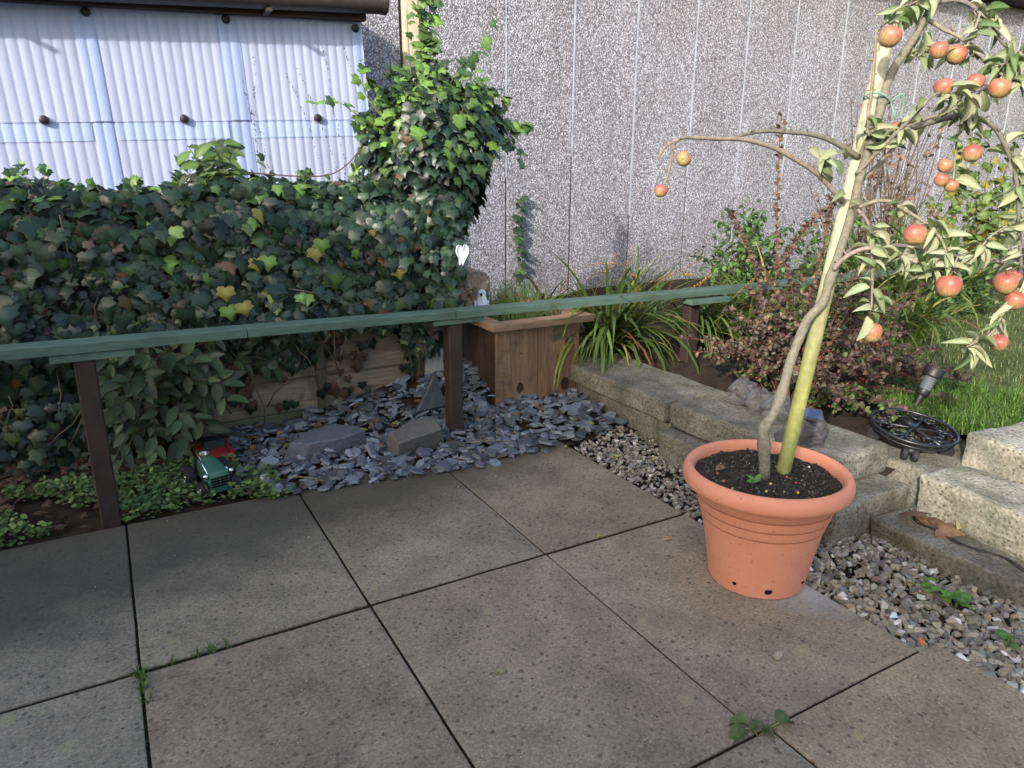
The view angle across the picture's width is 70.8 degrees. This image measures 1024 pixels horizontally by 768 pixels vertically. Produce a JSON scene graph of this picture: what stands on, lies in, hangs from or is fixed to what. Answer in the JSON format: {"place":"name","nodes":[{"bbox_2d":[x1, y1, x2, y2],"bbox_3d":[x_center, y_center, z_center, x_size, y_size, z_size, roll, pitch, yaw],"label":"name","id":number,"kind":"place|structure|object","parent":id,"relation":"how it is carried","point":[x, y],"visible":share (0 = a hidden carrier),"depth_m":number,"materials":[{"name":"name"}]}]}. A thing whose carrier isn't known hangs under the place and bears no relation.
{"place":"outdoors","nodes":[
{"label":"outdoors","id":0,"kind":"place"},
{"bbox_2d":[0,435,248,550],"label":"weed bed","id":1,"kind":"object","parent":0,"point":[76,522],"visible":0.18,"depth_m":2.67,"materials":[{"name":"soil"}]},
{"bbox_2d":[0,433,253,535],"bbox_3d":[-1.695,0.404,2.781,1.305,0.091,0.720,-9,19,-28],"label":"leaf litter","id":2,"kind":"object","parent":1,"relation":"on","point":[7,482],"visible":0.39,"depth_m":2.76,"materials":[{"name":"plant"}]},
{"bbox_2d":[0,451,295,546],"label":"weeds","id":3,"kind":"object","parent":1,"relation":"on","point":[155,499],"visible":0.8,"depth_m":2.71,"materials":[{"name":"green plant"}]},
{"bbox_2d":[92,139,281,483],"bbox_3d":[-1.294,-0.311,2.885,0.900,1.303,0.528,-22,28,-52],"label":"shrub","id":4,"kind":"object","parent":1,"relation":"on","point":[139,400],"visible":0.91,"depth_m":2.89,"materials":[{"name":"green plant"}]},
{"bbox_2d":[179,448,238,498],"bbox_3d":[-1.177,0.336,2.803,0.167,0.148,0.204,-15,22,-41],"label":"toy tractor","id":5,"kind":"object","parent":1,"relation":"on","point":[215,473],"visible":0.94,"depth_m":2.76,"materials":[{"name":"green paint"}]},
{"bbox_2d":[192,436,237,462],"bbox_3d":[-1.257,0.293,3.042,0.155,0.124,0.226,-10,19,-30],"label":"toy car","id":6,"kind":"object","parent":1,"relation":"on","point":[217,446],"visible":0.38,"depth_m":3.01,"materials":[{"name":"red paint"}]},
{"bbox_2d":[126,636,233,703],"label":"joint grass","id":7,"kind":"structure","parent":0,"point":[138,673],"depth_m":1.80,"materials":[{"name":"green plant"}]},
{"bbox_2d":[220,360,635,500],"bbox_3d":[-0.657,-0.051,4.129,2.030,0.193,2.400,-9,19,-28],"label":"slate bed","id":8,"kind":"object","parent":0,"point":[407,401],"visible":0.04,"depth_m":3.51,"materials":[{"name":"stone"}]},
{"bbox_2d":[223,347,628,495],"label":"slate chippings","id":9,"kind":"object","parent":8,"relation":"on","point":[454,445],"visible":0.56,"depth_m":3.33,"materials":[{"name":"grey gravel"}]},
{"bbox_2d":[259,474,269,480],"bbox_3d":[-0.983,0.377,2.854,0.046,0.043,0.037,-9,19,-28],"label":"pebble","id":10,"kind":"object","parent":9,"relation":"on","point":[261,477],"visible":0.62,"depth_m":2.84,"materials":[{"name":"stone"}]},
{"bbox_2d":[289,476,322,480],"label":"twig","id":11,"kind":"object","parent":9,"relation":"on","point":[305,477],"visible":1,"depth_m":2.85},
{"bbox_2d":[283,425,366,462],"bbox_3d":[-0.815,0.254,3.156,0.395,0.095,0.146,-8,30,-35],"label":"slate rock","id":12,"kind":"object","parent":9,"relation":"on","point":[337,438],"visible":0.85,"depth_m":3.11,"materials":[{"name":"grey stone"}]},
{"bbox_2d":[385,418,442,456],"bbox_3d":[-0.430,0.239,3.199,0.260,0.114,0.128,-19,41,-34],"label":"slate rock","id":13,"kind":"object","parent":9,"relation":"on","point":[413,436],"visible":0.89,"depth_m":3.15,"materials":[{"name":"grey stone"}]},
{"bbox_2d":[305,0,533,368],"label":"ivy column","id":14,"kind":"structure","parent":9,"relation":"on","point":[426,88],"depth_m":3.34,"materials":[{"name":"green plant"}]},
{"bbox_2d":[456,221,468,264],"bbox_3d":[-0.241,-0.666,3.410,0.072,0.207,0.024,-14,22,-39],"label":"heart ornament","id":15,"kind":"object","parent":14,"relation":"hanging from","point":[462,253],"visible":1,"depth_m":3.42,"materials":[{"name":"white ceramic"}]},
{"bbox_2d":[234,374,611,465],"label":"leaf litter","id":16,"kind":"object","parent":9,"relation":"on","point":[318,424],"visible":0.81,"depth_m":3.42,"materials":[{"name":"brown plant"}]},
{"bbox_2d":[414,373,444,413],"bbox_3d":[-0.410,0.043,3.532,0.183,0.178,0.033,-11,8,-34],"label":"slate slab","id":17,"kind":"object","parent":9,"relation":"on","point":[432,397],"depth_m":3.53,"materials":[{"name":"grey stone"}]},
{"bbox_2d":[469,440,511,442],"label":"twig","id":18,"kind":"object","parent":9,"relation":"on","point":[491,440],"visible":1,"depth_m":3.24,"materials":[{"name":"brown wood"}]},
{"bbox_2d":[462,297,594,405],"bbox_3d":[0.016,-0.188,4.064,0.617,0.470,0.654,-9,19,-28],"label":"planter","id":19,"kind":"object","parent":8,"relation":"on","point":[512,358],"visible":0.64,"depth_m":3.78,"materials":[{"name":"wood"}]},
{"bbox_2d":[460,268,490,306],"bbox_3d":[-0.233,-0.470,3.967,0.267,0.356,0.192,-9,19,-28],"label":"driftwood","id":20,"kind":"object","parent":19,"relation":"on","point":[475,280],"visible":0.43,"depth_m":3.90,"materials":[{"name":"brown wood"}]},
{"bbox_2d":[474,289,488,305],"bbox_3d":[-0.163,-0.453,3.906,0.082,0.131,0.116,0,17,1],"label":"bird ornament","id":21,"kind":"object","parent":19,"relation":"on","point":[479,302],"visible":0.62,"depth_m":3.86,"materials":[{"name":"white ceramic"}]},
{"bbox_2d":[477,270,571,320],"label":"grass tuft","id":22,"kind":"object","parent":19,"relation":"on","point":[504,297],"visible":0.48,"depth_m":3.96,"materials":[{"name":"green plant"}]},
{"bbox_2d":[0,439,1023,767],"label":"patio","id":23,"kind":"structure","parent":0,"point":[652,649],"depth_m":1.90,"materials":[{"name":"concrete"}]},
{"bbox_2d":[7,473,888,739],"bbox_3d":[-0.228,0.649,2.058,2.068,0.006,1.950,-9,19,-28],"label":"grit","id":24,"kind":"object","parent":23,"relation":"on","point":[363,666],"visible":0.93,"depth_m":2.07,"materials":[{"name":"stone"}]},
{"bbox_2d":[495,667,505,673],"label":"fallen leaf","id":25,"kind":"object","parent":23,"relation":"on","point":[500,670],"visible":1,"depth_m":1.81,"materials":[{"name":"plant"}]},
{"bbox_2d":[131,516,918,762],"bbox_3d":[-0.377,0.696,1.949,2.499,0.012,2.052,-9,19,-28],"label":"moss","id":26,"kind":"object","parent":23,"relation":"on","point":[136,631],"visible":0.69,"depth_m":1.94,"materials":[{"name":"green plant"}]},
{"bbox_2d":[728,709,793,742],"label":"weed","id":27,"kind":"object","parent":23,"relation":"on","point":[738,730],"visible":1,"depth_m":1.62,"materials":[{"name":"green plant"}]},
{"bbox_2d":[683,439,855,599],"bbox_3d":[0.761,0.421,2.200,0.488,0.364,0.488,-9,19,-28],"label":"plant pot","id":28,"kind":"object","parent":23,"relation":"on","point":[762,537],"visible":0.88,"depth_m":2.08,"materials":[{"name":"plastic"}]},
{"bbox_2d":[715,464,724,469],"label":"dead leaf","id":29,"kind":"object","parent":28,"relation":"on","point":[719,467],"visible":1,"depth_m":2.18,"materials":[{"name":"brown plant"}]},
{"bbox_2d":[746,474,760,482],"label":"seedling","id":30,"kind":"object","parent":28,"relation":"on","point":[757,478],"visible":1,"depth_m":2.10,"materials":[{"name":"green plant"}]},
{"bbox_2d":[776,42,892,473],"bbox_3d":[0.901,-0.298,2.049,0.202,1.239,0.043,-4,17,-14],"label":"support stake","id":31,"kind":"object","parent":28,"relation":"in","point":[803,387],"visible":0.73,"depth_m":2.06,"materials":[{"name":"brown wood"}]},
{"bbox_2d":[863,91,904,119],"bbox_3d":[0.986,-0.738,1.914,0.104,0.071,0.073,7,18,22],"label":"tree tie","id":32,"kind":"object","parent":31,"relation":"attached to","point":[888,99],"visible":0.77,"depth_m":1.91,"materials":[{"name":"green plastic"}]},
{"bbox_2d":[654,0,1023,480],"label":"apple tree","id":33,"kind":"object","parent":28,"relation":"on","point":[1006,78],"visible":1,"depth_m":1.89,"materials":[{"name":"green plant"}]},
{"bbox_2d":[773,650,782,659],"bbox_3d":[0.686,0.700,1.856,0.024,0.027,0.019,-9,19,-28],"label":"pebble","id":34,"kind":"object","parent":23,"relation":"on","point":[777,655],"visible":1,"depth_m":1.85,"materials":[{"name":"stone"}]},
{"bbox_2d":[546,248,1023,477],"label":"garden bed","id":35,"kind":"object","parent":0,"point":[712,374],"visible":0.03,"depth_m":3.95,"materials":[{"name":"soil"}]},
{"bbox_2d":[508,262,599,311],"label":"sword leaf plant","id":36,"kind":"object","parent":35,"relation":"on","point":[543,296],"visible":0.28,"depth_m":4.83,"materials":[{"name":"green plant"}]},
{"bbox_2d":[539,244,709,389],"bbox_3d":[0.669,-0.362,3.937,1.317,0.785,0.745,-9,19,-28],"label":"sword leaf plant","id":37,"kind":"object","parent":35,"relation":"on","point":[610,334],"visible":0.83,"depth_m":3.95,"materials":[{"name":"green plant"}]},
{"bbox_2d":[570,246,706,318],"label":"sword leaf plant","id":38,"kind":"object","parent":35,"relation":"on","point":[632,284],"visible":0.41,"depth_m":5.10,"materials":[{"name":"green plant"}]},
{"bbox_2d":[568,247,770,349],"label":"seed heads","id":39,"kind":"object","parent":35,"relation":"on","point":[703,280],"visible":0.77,"depth_m":4.32,"materials":[{"name":"brown plant"}]},
{"bbox_2d":[638,265,767,359],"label":"sword leaf plant","id":40,"kind":"object","parent":35,"relation":"on","point":[708,323],"visible":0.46,"depth_m":4.22,"materials":[{"name":"green plant"}]},
{"bbox_2d":[670,258,769,316],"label":"sword leaf plant","id":41,"kind":"object","parent":35,"relation":"on","point":[721,283],"visible":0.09,"depth_m":4.86,"materials":[{"name":"green plant"}]},
{"bbox_2d":[687,195,819,319],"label":"green shrub","id":42,"kind":"object","parent":35,"relation":"on","point":[740,265],"visible":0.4,"depth_m":4.73,"materials":[{"name":"green plant"}]},
{"bbox_2d":[666,241,849,336],"bbox_3d":[1.515,-0.598,4.390,1.074,0.603,0.953,-3,17,-12],"label":"sword leaf plant","id":43,"kind":"object","parent":35,"relation":"on","point":[746,299],"visible":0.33,"depth_m":4.42,"materials":[{"name":"green plant"}]},
{"bbox_2d":[678,109,976,440],"bbox_3d":[1.505,-0.558,3.207,1.401,1.326,1.114,-9,19,-28],"label":"barberry bush","id":44,"kind":"object","parent":35,"relation":"on","point":[845,357],"visible":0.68,"depth_m":3.19,"materials":[{"name":"brown plant"}]},
{"bbox_2d":[758,214,916,321],"bbox_3d":[2.190,-0.744,4.828,0.988,0.757,0.816,-9,19,-28],"label":"green shrub","id":45,"kind":"object","parent":35,"relation":"on","point":[807,257],"visible":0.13,"depth_m":4.83,"materials":[{"name":"green plant"}]},
{"bbox_2d":[809,94,954,287],"bbox_3d":[2.837,-1.376,5.464,1.132,1.608,0.642,-9,19,-28],"label":"dry shrub","id":46,"kind":"object","parent":35,"relation":"on","point":[899,197],"visible":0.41,"depth_m":5.41,"materials":[{"name":"brown plant"}]},
{"bbox_2d":[801,196,993,300],"bbox_3d":[3.123,-1.062,5.652,1.587,0.841,1.509,-9,19,-28],"label":"sword leaf plant","id":47,"kind":"object","parent":35,"relation":"on","point":[925,256],"visible":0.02,"depth_m":5.55,"materials":[{"name":"green plant"}]},
{"bbox_2d":[788,197,1023,327],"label":"sword leaf plant","id":48,"kind":"object","parent":35,"relation":"on","point":[899,283],"visible":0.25,"depth_m":4.68,"materials":[{"name":"green plant"}]},
{"bbox_2d":[907,364,945,418],"bbox_3d":[1.736,0.042,3.049,0.078,0.250,0.078,14,15,-33],"label":"stake light","id":49,"kind":"object","parent":35,"relation":"on","point":[933,374],"visible":0.96,"depth_m":3.02,"materials":[{"name":"silver plastic"}]},
{"bbox_2d":[887,262,1002,316],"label":"green shrub","id":50,"kind":"object","parent":35,"relation":"on","point":[976,288],"visible":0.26,"depth_m":4.80,"materials":[{"name":"green plant"}]},
{"bbox_2d":[925,128,1023,284],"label":"yellow shrub","id":51,"kind":"object","parent":35,"relation":"on","point":[982,218],"visible":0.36,"depth_m":5.39,"materials":[{"name":"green plant"}]},
{"bbox_2d":[568,425,1023,692],"bbox_3d":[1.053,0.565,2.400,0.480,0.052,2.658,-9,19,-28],"label":"gravel","id":52,"kind":"structure","parent":0,"point":[968,625],"depth_m":2.17,"materials":[{"name":"grey gravel"}]},
{"bbox_2d":[657,427,907,547],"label":"concrete block","id":53,"kind":"structure","parent":52,"relation":"on","point":[875,497],"depth_m":2.56,"materials":[{"name":"grey concrete"}]},
{"bbox_2d":[669,390,888,480],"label":"concrete block","id":54,"kind":"structure","parent":53,"relation":"on","point":[720,416],"depth_m":2.88,"materials":[{"name":"grey concrete"}]},
{"bbox_2d":[727,377,757,405],"bbox_3d":[1.007,0.029,3.136,0.135,0.113,0.105,10,19,31],"label":"rock","id":55,"kind":"object","parent":54,"relation":"on","point":[739,389],"visible":0.67,"depth_m":3.11,"materials":[{"name":"stone"}]},
{"bbox_2d":[744,387,773,414],"bbox_3d":[1.039,0.067,3.012,0.130,0.109,0.104,10,19,29],"label":"rock","id":56,"kind":"object","parent":54,"relation":"on","point":[755,398],"visible":0.67,"depth_m":2.99,"materials":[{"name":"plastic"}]},
{"bbox_2d":[760,394,790,425],"bbox_3d":[1.068,0.100,2.893,0.139,0.115,0.105,9,19,27],"label":"rock","id":57,"kind":"object","parent":54,"relation":"on","point":[781,418],"visible":0.45,"depth_m":2.87,"materials":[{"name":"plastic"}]},
{"bbox_2d":[772,407,826,448],"bbox_3d":[1.073,0.155,2.677,0.196,0.131,0.140,2,17,6],"label":"rock","id":58,"kind":"object","parent":54,"relation":"on","point":[813,433],"visible":0.77,"depth_m":2.63,"materials":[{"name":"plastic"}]},
{"bbox_2d":[890,612,898,617],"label":"pebble","id":59,"kind":"object","parent":52,"relation":"on","point":[893,615],"visible":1,"depth_m":2.02,"materials":[{"name":"white stone"}]},
{"bbox_2d":[916,636,924,646],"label":"fallen leaf","id":60,"kind":"object","parent":52,"relation":"on","point":[921,641],"visible":1,"depth_m":1.90,"materials":[{"name":"orange plant"}]},
{"bbox_2d":[920,576,940,592],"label":"weed","id":61,"kind":"object","parent":52,"relation":"on","point":[927,585],"visible":0.88,"depth_m":2.16,"materials":[{"name":"green plant"}]},
{"bbox_2d":[871,506,1023,610],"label":"concrete block","id":62,"kind":"structure","parent":52,"relation":"on","point":[1000,578],"depth_m":2.28,"materials":[{"name":"grey concrete"}]},
{"bbox_2d":[898,511,931,517],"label":"fallen leaf","id":63,"kind":"object","parent":62,"relation":"on","point":[914,513],"visible":1,"depth_m":2.44,"materials":[{"name":"brown plant"}]},
{"bbox_2d":[913,516,930,525],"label":"fallen leaf","id":64,"kind":"object","parent":62,"relation":"on","point":[924,520],"visible":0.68,"depth_m":2.46,"materials":[{"name":"brown plant"}]},
{"bbox_2d":[927,517,946,528],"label":"fallen leaf","id":65,"kind":"object","parent":62,"relation":"on","point":[934,521],"visible":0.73,"depth_m":2.44,"materials":[{"name":"brown plant"}]},
{"bbox_2d":[935,522,965,540],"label":"fallen leaf","id":66,"kind":"object","parent":62,"relation":"on","point":[944,530],"visible":1,"depth_m":2.37,"materials":[{"name":"brown plant"}]},
{"bbox_2d":[956,520,966,528],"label":"fallen leaf","id":67,"kind":"object","parent":62,"relation":"on","point":[958,526],"visible":0.64,"depth_m":2.38,"materials":[{"name":"yellow plant"}]},
{"bbox_2d":[909,509,1023,571],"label":"cable","id":68,"kind":"object","parent":62,"relation":"on","point":[978,549],"visible":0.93,"depth_m":2.28,"materials":[{"name":"black rubber"}]},
{"bbox_2d":[915,464,1023,559],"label":"concrete block","id":69,"kind":"structure","parent":62,"relation":"on","point":[986,507],"depth_m":2.37,"materials":[{"name":"grey concrete"}]},
{"bbox_2d":[938,589,973,609],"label":"weed","id":70,"kind":"object","parent":52,"relation":"on","point":[960,598],"visible":0.93,"depth_m":2.08,"materials":[{"name":"green plant"}]},
{"bbox_2d":[994,629,1020,649],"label":"weed","id":71,"kind":"object","parent":52,"relation":"on","point":[1004,635],"visible":1,"depth_m":1.91,"materials":[{"name":"green plant"}]},
{"bbox_2d":[838,290,1023,434],"bbox_3d":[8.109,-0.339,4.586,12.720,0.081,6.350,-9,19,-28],"label":"lawn","id":72,"kind":"structure","parent":0,"point":[977,371],"depth_m":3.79,"materials":[{"name":"plant"}]},
{"bbox_2d":[869,267,1008,353],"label":"sword leaf plant","id":73,"kind":"object","parent":72,"relation":"on","point":[918,324],"visible":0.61,"depth_m":3.94,"materials":[{"name":"green plant"}]},
{"bbox_2d":[964,421,1023,485],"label":"concrete block","id":74,"kind":"structure","parent":72,"relation":"on","point":[997,450],"depth_m":2.58,"materials":[{"name":"grey concrete"}]},
{"label":"ground","id":75,"kind":"structure","parent":0,"visible":0},
{"bbox_2d":[0,164,443,457],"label":"fence","id":76,"kind":"object","parent":75,"relation":"on","point":[383,362],"visible":0.07,"depth_m":3.54,"materials":[{"name":"wood"}]},
{"bbox_2d":[0,145,468,480],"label":"ivy","id":77,"kind":"object","parent":76,"relation":"attached to","point":[349,247],"visible":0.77,"depth_m":2.96,"materials":[{"name":"green plant"}]},
{"bbox_2d":[0,268,931,529],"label":"railing","id":78,"kind":"object","parent":75,"relation":"on","point":[82,354],"visible":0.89,"depth_m":2.77,"materials":[{"name":"green paint"}]},
{"bbox_2d":[576,382,671,443],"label":"concrete block","id":79,"kind":"structure","parent":75,"relation":"on","point":[641,424],"depth_m":3.54,"materials":[{"name":"grey concrete"}]},
{"bbox_2d":[570,352,721,422],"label":"concrete block","id":80,"kind":"structure","parent":79,"relation":"on","point":[654,392],"depth_m":3.57,"materials":[{"name":"grey concrete"}]},
{"bbox_2d":[361,0,1023,300],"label":"garage","id":81,"kind":"structure","parent":75,"relation":"on","point":[607,96],"depth_m":6.09,"materials":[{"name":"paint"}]},
{"bbox_2d":[0,0,388,210],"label":"lean to","id":82,"kind":"object","parent":81,"relation":"attached to","point":[107,94],"visible":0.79,"depth_m":3.75,"materials":[{"name":"plastic"}]},
{"bbox_2d":[511,195,530,284],"bbox_3d":[0.081,-1.105,5.603,0.163,0.701,0.115,-9,19,-28],"label":"ivy strand","id":83,"kind":"object","parent":81,"relation":"attached to","point":[519,231],"visible":0.99,"depth_m":5.59,"materials":[{"name":"green plant"}]},
{"bbox_2d":[886,437,965,506],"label":"concrete block","id":84,"kind":"structure","parent":75,"relation":"on","point":[908,472],"depth_m":2.68,"materials":[{"name":"grey concrete"}]},
{"bbox_2d":[866,408,959,461],"bbox_3d":[1.550,0.201,2.800,0.320,0.096,0.320,-19,33,-41],"label":"plant trolley","id":85,"kind":"object","parent":84,"relation":"on","point":[874,429],"visible":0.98,"depth_m":2.75,"materials":[{"name":"black metal"}]}
]}

